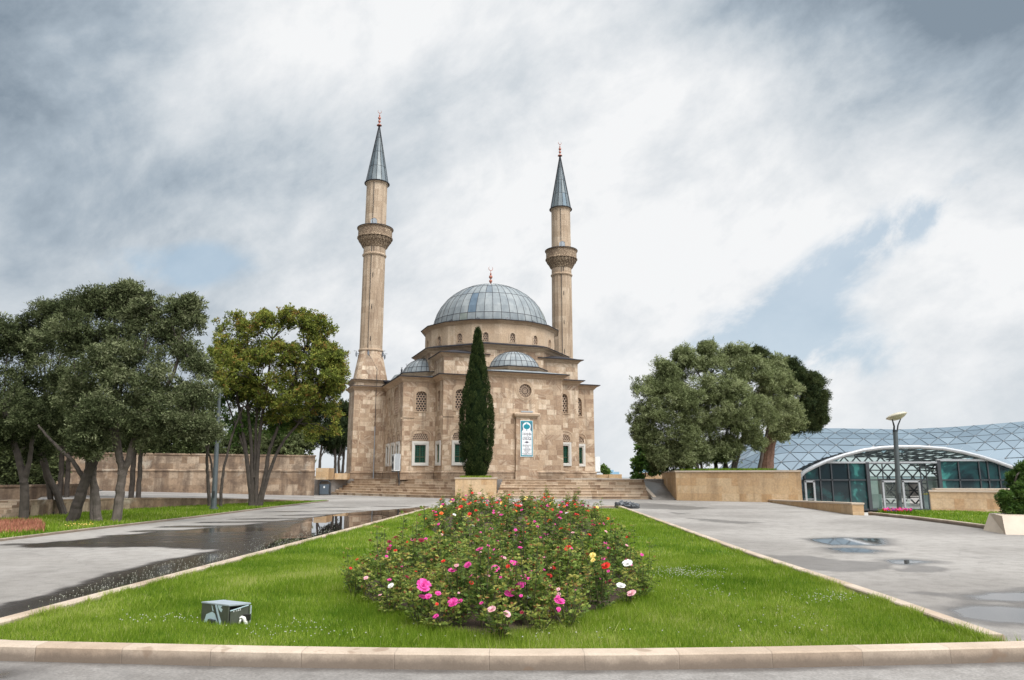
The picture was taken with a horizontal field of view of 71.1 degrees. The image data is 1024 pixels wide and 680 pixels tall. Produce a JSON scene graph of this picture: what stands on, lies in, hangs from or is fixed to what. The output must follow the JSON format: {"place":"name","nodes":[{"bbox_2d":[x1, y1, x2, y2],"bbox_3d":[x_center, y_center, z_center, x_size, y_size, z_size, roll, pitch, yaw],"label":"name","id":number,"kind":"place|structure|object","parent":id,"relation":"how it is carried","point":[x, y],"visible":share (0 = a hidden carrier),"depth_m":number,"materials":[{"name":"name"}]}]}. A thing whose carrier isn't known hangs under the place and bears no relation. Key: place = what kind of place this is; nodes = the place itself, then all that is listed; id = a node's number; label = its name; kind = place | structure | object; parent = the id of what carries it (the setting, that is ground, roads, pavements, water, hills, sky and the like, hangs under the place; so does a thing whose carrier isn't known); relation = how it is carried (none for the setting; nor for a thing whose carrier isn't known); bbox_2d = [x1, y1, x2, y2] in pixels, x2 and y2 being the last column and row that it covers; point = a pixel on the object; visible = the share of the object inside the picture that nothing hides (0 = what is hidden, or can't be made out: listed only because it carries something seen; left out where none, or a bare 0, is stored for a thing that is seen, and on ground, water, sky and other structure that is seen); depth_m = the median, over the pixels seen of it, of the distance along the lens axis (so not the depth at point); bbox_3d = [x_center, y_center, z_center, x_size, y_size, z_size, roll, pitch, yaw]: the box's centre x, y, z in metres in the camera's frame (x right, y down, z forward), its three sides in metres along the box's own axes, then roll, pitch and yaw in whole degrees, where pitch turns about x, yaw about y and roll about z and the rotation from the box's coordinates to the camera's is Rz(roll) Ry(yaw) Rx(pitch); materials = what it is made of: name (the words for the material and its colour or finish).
{"place":"outdoors","nodes":[
{"label":"outdoors","id":0,"kind":"place"},
{"bbox_2d":[0,500,324,537],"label":"lawn","id":1,"kind":"structure","parent":0,"point":[48,531],"depth_m":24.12,"materials":[{"name":"green plant"}]},
{"bbox_2d":[0,517,45,532],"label":"mulch bed","id":2,"kind":"object","parent":1,"relation":"on","point":[13,523],"visible":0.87,"depth_m":21.11,"materials":[{"name":"brown soil"}]},
{"bbox_2d":[0,311,60,518],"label":"olive tree","id":3,"kind":"object","parent":1,"relation":"on","point":[18,438],"visible":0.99,"depth_m":26.37,"materials":[{"name":"green plant"}]},
{"bbox_2d":[10,290,91,514],"bbox_3d":[-19.323,2.457,29.577,4.936,9.585,2.675,-6,-12,28],"label":"olive tree","id":4,"kind":"object","parent":1,"relation":"on","point":[46,308],"visible":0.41,"depth_m":29.43,"materials":[{"name":"green plant"}]},
{"bbox_2d":[37,283,138,521],"bbox_3d":[-14.526,2.083,24.941,4.282,8.689,3.121,-6,-12,29],"label":"olive tree","id":5,"kind":"object","parent":1,"relation":"on","point":[78,394],"visible":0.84,"depth_m":24.63,"materials":[{"name":"green plant"}]},
{"bbox_2d":[65,277,155,521],"bbox_3d":[-14.023,1.841,25.315,2.511,9.126,4.104,4,-11,-21],"label":"olive tree","id":6,"kind":"object","parent":1,"relation":"on","point":[123,289],"visible":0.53,"depth_m":24.92,"materials":[{"name":"green plant"}]},
{"bbox_2d":[110,288,227,521],"bbox_3d":[-12.325,2.120,25.358,4.595,8.622,3.167,0,-11,0],"label":"olive tree","id":7,"kind":"object","parent":1,"relation":"on","point":[195,427],"visible":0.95,"depth_m":25.11,"materials":[{"name":"green plant"}]},
{"bbox_2d":[209,368,228,509],"bbox_3d":[-13.926,4.591,33.711,0.662,6.626,0.671,0,-11,0],"label":"street lamp","id":8,"kind":"object","parent":1,"relation":"on","point":[214,481],"visible":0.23,"depth_m":33.35,"materials":[{"name":"metal"}]},
{"bbox_2d":[205,389,303,505],"bbox_3d":[-13.532,5.396,37.425,5.632,6.638,1.979,2,-11,-10],"label":"young tree","id":9,"kind":"object","parent":1,"relation":"on","point":[233,433],"visible":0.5,"depth_m":37.11,"materials":[{"name":"green plant"}]},
{"bbox_2d":[205,302,350,505],"bbox_3d":[-11.847,3.095,36.288,7.326,10.759,8.253,4,-11,-19],"label":"tree","id":10,"kind":"object","parent":1,"relation":"on","point":[326,357],"visible":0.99,"depth_m":36.86,"materials":[{"name":"green plant"}]},
{"bbox_2d":[37,491,314,499],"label":"side road","id":11,"kind":"structure","parent":0,"point":[107,494],"depth_m":45.49,"materials":[{"name":"grey asphalt"}]},
{"bbox_2d":[10,449,71,484],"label":"dark shrub","id":12,"kind":"object","parent":11,"relation":"on","point":[35,477],"visible":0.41,"depth_m":42.71,"materials":[{"name":"green plant"}]},
{"bbox_2d":[107,370,216,497],"bbox_3d":[-17.877,4.737,35.562,6.905,7.234,3.742,0,-11,0],"label":"shade tree","id":13,"kind":"object","parent":11,"relation":"on","point":[190,447],"visible":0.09,"depth_m":35.04,"materials":[{"name":"green plant"}]},
{"bbox_2d":[0,506,1020,648],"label":"lawn","id":14,"kind":"structure","parent":0,"point":[725,552],"depth_m":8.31,"materials":[{"name":"green plant"}]},
{"bbox_2d":[201,600,251,624],"bbox_3d":[-3.016,2.898,7.557,0.567,0.247,0.243,-4,-11,21],"label":"floodlight box","id":15,"kind":"object","parent":14,"relation":"on","point":[227,611],"visible":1,"depth_m":7.50,"materials":[{"name":"paint"}]},
{"bbox_2d":[378,583,405,614],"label":"rose bush","id":16,"kind":"object","parent":14,"relation":"on","point":[395,599],"visible":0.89,"depth_m":7.84,"materials":[{"name":"green plant"}]},
{"bbox_2d":[96,520,870,641],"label":"clover flowers","id":17,"kind":"object","parent":14,"relation":"on","point":[575,632],"visible":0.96,"depth_m":8.59,"materials":[{"name":"white plant"}]},
{"bbox_2d":[362,565,631,634],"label":"soil","id":18,"kind":"structure","parent":14,"relation":"on","point":[474,623],"depth_m":7.82,"materials":[{"name":"brown soil"}]},
{"bbox_2d":[339,547,370,595],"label":"rose bush","id":19,"kind":"object","parent":18,"relation":"on","point":[353,577],"visible":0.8,"depth_m":9.18,"materials":[{"name":"green plant"}]},
{"bbox_2d":[356,557,395,602],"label":"rose bush","id":20,"kind":"object","parent":18,"relation":"on","point":[366,577],"visible":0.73,"depth_m":8.62,"materials":[{"name":"green plant"}]},
{"bbox_2d":[363,524,414,593],"bbox_3d":[-1.533,2.824,9.144,0.641,0.900,0.634,8,-13,-36],"label":"rose bush","id":21,"kind":"object","parent":18,"relation":"on","point":[379,574],"visible":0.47,"depth_m":9.13,"materials":[{"name":"green plant"}]},
{"bbox_2d":[378,552,411,608],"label":"rose bush","id":22,"kind":"object","parent":18,"relation":"on","point":[399,584],"visible":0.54,"depth_m":8.23,"materials":[{"name":"green plant"}]},
{"bbox_2d":[397,510,425,576],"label":"rose bush","id":23,"kind":"object","parent":18,"relation":"on","point":[416,536],"visible":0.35,"depth_m":10.78,"materials":[{"name":"green plant"}]},
{"bbox_2d":[394,552,439,612],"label":"rose bush","id":24,"kind":"object","parent":18,"relation":"on","point":[407,584],"visible":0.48,"depth_m":7.91,"materials":[{"name":"green plant"}]},
{"bbox_2d":[397,572,446,625],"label":"rose bush","id":25,"kind":"object","parent":18,"relation":"on","point":[423,584],"visible":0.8,"depth_m":7.29,"materials":[{"name":"green plant"}]},
{"bbox_2d":[406,513,453,579],"bbox_3d":[-1.066,2.801,9.366,0.715,1.026,0.572,-6,-12,30],"label":"rose bush","id":26,"kind":"object","parent":18,"relation":"on","point":[436,551],"visible":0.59,"depth_m":9.33,"materials":[{"name":"green plant"}]},
{"bbox_2d":[415,506,452,573],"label":"rose bush","id":27,"kind":"object","parent":18,"relation":"on","point":[438,524],"visible":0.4,"depth_m":10.07,"materials":[{"name":"green plant"}]},
{"bbox_2d":[420,587,460,630],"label":"rose bush","id":28,"kind":"object","parent":18,"relation":"on","point":[442,609],"visible":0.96,"depth_m":7.10,"materials":[{"name":"green plant"}]},
{"bbox_2d":[433,545,475,612],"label":"rose bush","id":29,"kind":"object","parent":18,"relation":"on","point":[458,570],"visible":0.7,"depth_m":7.64,"materials":[{"name":"green plant"}]},
{"bbox_2d":[438,573,477,625],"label":"rose bush","id":30,"kind":"object","parent":18,"relation":"on","point":[453,601],"visible":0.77,"depth_m":7.30,"materials":[{"name":"green plant"}]},
{"bbox_2d":[435,522,482,606],"bbox_3d":[-0.574,2.622,8.275,0.521,0.971,0.676,-3,-11,17],"label":"rose bush","id":31,"kind":"object","parent":18,"relation":"on","point":[464,556],"visible":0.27,"depth_m":8.19,"materials":[{"name":"green plant"}]},
{"bbox_2d":[445,505,480,564],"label":"rose bush","id":32,"kind":"object","parent":18,"relation":"on","point":[461,523],"visible":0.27,"depth_m":11.35,"materials":[{"name":"green plant"}]},
{"bbox_2d":[462,513,506,627],"bbox_3d":[-0.280,2.354,7.291,0.491,1.126,0.680,-1,-11,3],"label":"rose bush","id":33,"kind":"object","parent":18,"relation":"on","point":[480,568],"visible":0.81,"depth_m":7.25,"materials":[{"name":"green plant"}]},
{"bbox_2d":[470,518,510,596],"bbox_3d":[-0.234,2.710,8.832,0.488,0.996,0.580,7,-13,-31],"label":"rose bush","id":34,"kind":"object","parent":18,"relation":"on","point":[502,551],"visible":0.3,"depth_m":8.87,"materials":[{"name":"green plant"}]},
{"bbox_2d":[496,495,522,564],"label":"rose bush","id":35,"kind":"object","parent":18,"relation":"on","point":[510,524],"visible":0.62,"depth_m":11.77,"materials":[{"name":"green plant"}]},
{"bbox_2d":[498,543,556,625],"bbox_3d":[0.171,2.525,7.446,0.636,0.853,0.542,-5,-12,24],"label":"rose bush","id":36,"kind":"object","parent":18,"relation":"on","point":[518,589],"visible":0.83,"depth_m":7.39,"materials":[{"name":"green plant"}]},
{"bbox_2d":[513,500,548,575],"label":"rose bush","id":37,"kind":"object","parent":18,"relation":"on","point":[527,551],"visible":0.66,"depth_m":9.74,"materials":[{"name":"green plant"}]},
{"bbox_2d":[533,492,564,565],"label":"rose bush","id":38,"kind":"object","parent":18,"relation":"on","point":[550,518],"visible":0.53,"depth_m":11.28,"materials":[{"name":"green plant"}]},
{"bbox_2d":[529,523,589,602],"bbox_3d":[0.572,2.624,8.335,0.536,0.990,0.670,-8,-13,36],"label":"rose bush","id":39,"kind":"object","parent":18,"relation":"on","point":[566,566],"visible":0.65,"depth_m":8.32,"materials":[{"name":"green plant"}]},
{"bbox_2d":[547,510,578,568],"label":"rose bush","id":40,"kind":"object","parent":18,"relation":"on","point":[564,528],"visible":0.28,"depth_m":9.92,"materials":[{"name":"green plant"}]},
{"bbox_2d":[551,581,589,618],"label":"rose bush","id":41,"kind":"object","parent":18,"relation":"on","point":[568,604],"visible":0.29,"depth_m":7.62,"materials":[{"name":"green plant"}]},
{"bbox_2d":[568,501,592,559],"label":"rose bush","id":42,"kind":"object","parent":18,"relation":"on","point":[579,524],"visible":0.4,"depth_m":11.27,"materials":[{"name":"green plant"}]},
{"bbox_2d":[569,521,596,576],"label":"rose bush","id":43,"kind":"object","parent":18,"relation":"on","point":[583,544],"visible":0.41,"depth_m":10.47,"materials":[{"name":"green plant"}]},
{"bbox_2d":[580,544,618,610],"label":"rose bush","id":44,"kind":"object","parent":18,"relation":"on","point":[596,589],"visible":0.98,"depth_m":8.06,"materials":[{"name":"green plant"}]},
{"bbox_2d":[582,517,627,586],"bbox_3d":[1.268,2.927,9.859,0.599,0.956,0.569,7,-13,-35],"label":"rose bush","id":45,"kind":"object","parent":18,"relation":"on","point":[610,550],"visible":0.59,"depth_m":9.84,"materials":[{"name":"green plant"}]},
{"bbox_2d":[597,514,634,577],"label":"rose bush","id":46,"kind":"object","parent":18,"relation":"on","point":[605,538],"visible":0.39,"depth_m":10.74,"materials":[{"name":"green plant"}]},
{"bbox_2d":[608,570,640,603],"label":"rose bush","id":47,"kind":"object","parent":18,"relation":"on","point":[632,592],"visible":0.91,"depth_m":8.53,"materials":[{"name":"green plant"}]},
{"bbox_2d":[607,532,645,582],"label":"rose bush","id":48,"kind":"object","parent":18,"relation":"on","point":[629,550],"visible":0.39,"depth_m":10.25,"materials":[{"name":"green plant"}]},
{"bbox_2d":[619,550,659,597],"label":"rose bush","id":49,"kind":"object","parent":18,"relation":"on","point":[628,562],"visible":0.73,"depth_m":8.98,"materials":[{"name":"green plant"}]},
{"bbox_2d":[624,541,658,588],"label":"rose bush","id":50,"kind":"object","parent":18,"relation":"on","point":[641,558],"visible":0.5,"depth_m":9.48,"materials":[{"name":"green plant"}]},
{"bbox_2d":[475,583,522,638],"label":"rose bush","id":51,"kind":"object","parent":14,"relation":"on","point":[491,609],"visible":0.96,"depth_m":6.66,"materials":[{"name":"green plant"}]},
{"bbox_2d":[433,510,593,546],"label":"soil","id":52,"kind":"structure","parent":14,"relation":"on","point":[450,525],"depth_m":21.40,"materials":[{"name":"brown soil"}]},
{"bbox_2d":[520,597,560,631],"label":"rose bush","id":53,"kind":"object","parent":14,"relation":"on","point":[538,624],"visible":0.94,"depth_m":6.92,"materials":[{"name":"green plant"}]},
{"bbox_2d":[539,574,590,627],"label":"rose bush","id":54,"kind":"object","parent":14,"relation":"on","point":[557,600],"visible":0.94,"depth_m":7.27,"materials":[{"name":"green plant"}]},
{"bbox_2d":[0,495,1023,640],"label":"path","id":55,"kind":"structure","parent":0,"point":[972,575],"depth_m":16.23,"materials":[{"name":"concrete"}]},
{"bbox_2d":[0,500,31,518],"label":"wall","id":56,"kind":"structure","parent":55,"relation":"on","point":[9,508],"depth_m":27.59,"materials":[{"name":"beige stone"}]},
{"bbox_2d":[0,484,89,499],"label":"stair wall","id":57,"kind":"structure","parent":55,"relation":"on","point":[12,492],"depth_m":32.90,"materials":[{"name":"stone"}]},
{"bbox_2d":[0,359,131,496],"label":"shade tree","id":58,"kind":"object","parent":55,"relation":"on","point":[61,483],"visible":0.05,"depth_m":34.09,"materials":[{"name":"green plant"}]},
{"bbox_2d":[0,500,328,540],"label":"kerb","id":59,"kind":"structure","parent":55,"relation":"on","point":[66,531],"depth_m":23.39,"materials":[{"name":"concrete"}]},
{"bbox_2d":[30,498,313,515],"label":"retaining wall","id":60,"kind":"structure","parent":55,"relation":"on","point":[40,507],"depth_m":33.44,"materials":[{"name":"stone"}]},
{"bbox_2d":[0,508,427,625],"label":"kerb","id":61,"kind":"structure","parent":55,"relation":"on","point":[11,618],"depth_m":10.29,"materials":[{"name":"concrete"}]},
{"bbox_2d":[331,479,454,497],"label":"stone steps","id":62,"kind":"structure","parent":55,"relation":"on","point":[429,488],"depth_m":56.46,"materials":[{"name":"beige stone"}]},
{"bbox_2d":[455,477,497,498],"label":"stone planter","id":63,"kind":"object","parent":55,"relation":"on","point":[485,484],"visible":0.94,"depth_m":50.70,"materials":[{"name":"beige stone"}]},
{"bbox_2d":[458,325,495,476],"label":"cypress tree","id":64,"kind":"object","parent":63,"relation":"in","point":[476,441],"visible":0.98,"depth_m":52.34,"materials":[{"name":"green plant"}]},
{"bbox_2d":[0,639,1023,669],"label":"kerb","id":65,"kind":"structure","parent":55,"relation":"on","point":[526,659],"depth_m":6.12,"materials":[{"name":"concrete"}]},
{"bbox_2d":[496,479,648,498],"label":"stone steps","id":66,"kind":"structure","parent":55,"relation":"on","point":[608,488],"depth_m":51.12,"materials":[{"name":"beige stone"}]},
{"bbox_2d":[644,481,675,499],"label":"ramp","id":67,"kind":"structure","parent":55,"relation":"on","point":[659,491],"depth_m":51.30,"materials":[{"name":"concrete"}]},
{"bbox_2d":[662,470,802,501],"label":"raised planter","id":68,"kind":"object","parent":55,"relation":"on","point":[732,485],"visible":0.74,"depth_m":45.22,"materials":[{"name":"stone"}]},
{"bbox_2d":[625,355,708,471],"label":"olive tree","id":69,"kind":"object","parent":68,"relation":"on","point":[683,447],"visible":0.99,"depth_m":48.95,"materials":[{"name":"green plant"}]},
{"bbox_2d":[658,335,759,468],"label":"olive tree","id":70,"kind":"object","parent":68,"relation":"on","point":[710,356],"visible":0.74,"depth_m":50.80,"materials":[{"name":"green plant"}]},
{"bbox_2d":[707,352,791,468],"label":"olive tree","id":71,"kind":"object","parent":68,"relation":"on","point":[749,415],"visible":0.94,"depth_m":49.48,"materials":[{"name":"green plant"}]},
{"bbox_2d":[752,351,809,468],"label":"olive tree","id":72,"kind":"object","parent":68,"relation":"on","point":[786,402],"visible":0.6,"depth_m":52.18,"materials":[{"name":"green plant"}]},
{"bbox_2d":[749,344,832,469],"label":"pine tree","id":73,"kind":"object","parent":68,"relation":"on","point":[815,397],"visible":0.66,"depth_m":53.48,"materials":[{"name":"green plant"}]},
{"bbox_2d":[618,506,1005,641],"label":"kerb","id":74,"kind":"structure","parent":55,"relation":"on","point":[937,616],"depth_m":9.50,"materials":[{"name":"concrete"}]},
{"bbox_2d":[868,512,984,528],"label":"kerb","id":75,"kind":"structure","parent":55,"relation":"on","point":[969,524],"depth_m":25.25,"materials":[{"name":"stone"}]},
{"bbox_2d":[984,513,1023,534],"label":"shrub planter","id":76,"kind":"object","parent":55,"relation":"on","point":[1009,524],"visible":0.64,"depth_m":20.12,"materials":[{"name":"stone"}]},
{"bbox_2d":[993,459,1023,514],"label":"conifer shrub","id":77,"kind":"object","parent":76,"relation":"on","point":[1011,501],"visible":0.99,"depth_m":21.12,"materials":[{"name":"green plant"}]},
{"bbox_2d":[0,661,1023,679],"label":"road","id":78,"kind":"structure","parent":0,"point":[17,670],"depth_m":5.87,"materials":[{"name":"grey asphalt"}]},
{"bbox_2d":[0,0,1023,476],"label":"sky","id":79,"kind":"structure","parent":0,"point":[836,186],"materials":[{"name":"white"}]},
{"bbox_2d":[314,478,926,495],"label":"terrace","id":80,"kind":"structure","parent":0,"point":[337,484],"depth_m":62.88,"materials":[{"name":"grey concrete"}]},
{"bbox_2d":[180,409,234,453],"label":"background tree","id":81,"kind":"object","parent":80,"relation":"on","point":[222,450],"visible":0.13,"depth_m":66.53,"materials":[{"name":"green plant"}]},
{"bbox_2d":[219,411,267,453],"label":"background tree","id":82,"kind":"object","parent":80,"relation":"on","point":[238,449],"visible":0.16,"depth_m":68.30,"materials":[{"name":"green plant"}]},
{"bbox_2d":[253,412,316,461],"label":"background tree","id":83,"kind":"object","parent":80,"relation":"on","point":[296,444],"visible":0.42,"depth_m":64.44,"materials":[{"name":"green plant"}]},
{"bbox_2d":[300,397,347,467],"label":"pine tree","id":84,"kind":"object","parent":80,"relation":"on","point":[316,419],"visible":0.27,"depth_m":82.90,"materials":[{"name":"green plant"}]},
{"bbox_2d":[315,468,349,479],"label":"stepped end pier","id":85,"kind":"structure","parent":80,"relation":"on","point":[324,473],"depth_m":60.05,"materials":[{"name":"stone"}]},
{"bbox_2d":[318,398,348,476],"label":"pine tree","id":86,"kind":"object","parent":80,"relation":"on","point":[345,410],"visible":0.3,"depth_m":84.50,"materials":[{"name":"green plant"}]},
{"bbox_2d":[345,111,599,479],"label":"mosque","id":87,"kind":"structure","parent":80,"relation":"on","point":[543,399],"depth_m":61.31,"materials":[{"name":"beige stone"}]},
{"bbox_2d":[400,387,429,418],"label":"window","id":88,"kind":"structure","parent":87,"relation":"in","point":[419,398],"depth_m":59.41,"materials":[{"name":"stone"}]},
{"bbox_2d":[411,441,428,465],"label":"window","id":89,"kind":"structure","parent":87,"relation":"in","point":[419,458],"depth_m":58.56,"materials":[{"name":"white stone"}]},
{"bbox_2d":[440,385,464,417],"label":"window","id":90,"kind":"structure","parent":87,"relation":"in","point":[457,394],"depth_m":57.93,"materials":[{"name":"stone"}]},
{"bbox_2d":[451,440,466,464],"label":"window","id":91,"kind":"structure","parent":87,"relation":"in","point":[455,460],"depth_m":57.08,"materials":[{"name":"white stone"}]},
{"bbox_2d":[516,381,534,400],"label":"rose window","id":92,"kind":"structure","parent":87,"relation":"in","point":[522,390],"depth_m":57.13,"materials":[{"name":"stone"}]},
{"bbox_2d":[629,443,661,478],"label":"leafy shrub","id":93,"kind":"object","parent":80,"relation":"on","point":[639,464],"visible":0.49,"depth_m":58.87,"materials":[{"name":"green plant"}]},
{"bbox_2d":[882,496,919,502],"bbox_3d":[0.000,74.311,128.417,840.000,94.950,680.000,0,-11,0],"label":"ground","id":94,"kind":"structure","parent":0,"point":[890,500],"depth_m":85.57,"materials":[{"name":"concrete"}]},
{"bbox_2d":[0,447,31,484],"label":"dark shrub","id":95,"kind":"object","parent":94,"relation":"on","point":[8,476],"visible":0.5,"depth_m":42.60,"materials":[{"name":"green plant"}]},
{"bbox_2d":[56,452,315,495],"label":"boundary wall","id":96,"kind":"structure","parent":94,"relation":"on","point":[186,473],"depth_m":53.88,"materials":[{"name":"stone"}]},
{"bbox_2d":[768,499,863,514],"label":"wall","id":97,"kind":"structure","parent":94,"relation":"on","point":[853,508],"depth_m":32.46,"materials":[{"name":"stone"}]},
{"bbox_2d":[928,490,1001,511],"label":"garden wall","id":98,"kind":"structure","parent":94,"relation":"on","point":[971,500],"depth_m":35.04,"materials":[{"name":"stone"}]},
{"bbox_2d":[877,509,1000,523],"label":"lawn","id":99,"kind":"structure","parent":0,"point":[956,515],"depth_m":27.99,"materials":[{"name":"green plant"}]},
{"bbox_2d":[886,412,906,508],"bbox_3d":[17.338,5.426,31.929,0.901,4.427,0.917,0,-11,0],"label":"street lamp","id":100,"kind":"object","parent":99,"relation":"on","point":[896,416],"visible":0.86,"depth_m":31.90,"materials":[{"name":"metal"}]},
{"label":"courtyard","id":101,"kind":"structure","parent":0,"visible":0},
{"bbox_2d":[719,421,1023,510],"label":"glass hall","id":102,"kind":"structure","parent":101,"relation":"on","point":[826,475],"depth_m":59.57,"materials":[{"name":"blue glass"}]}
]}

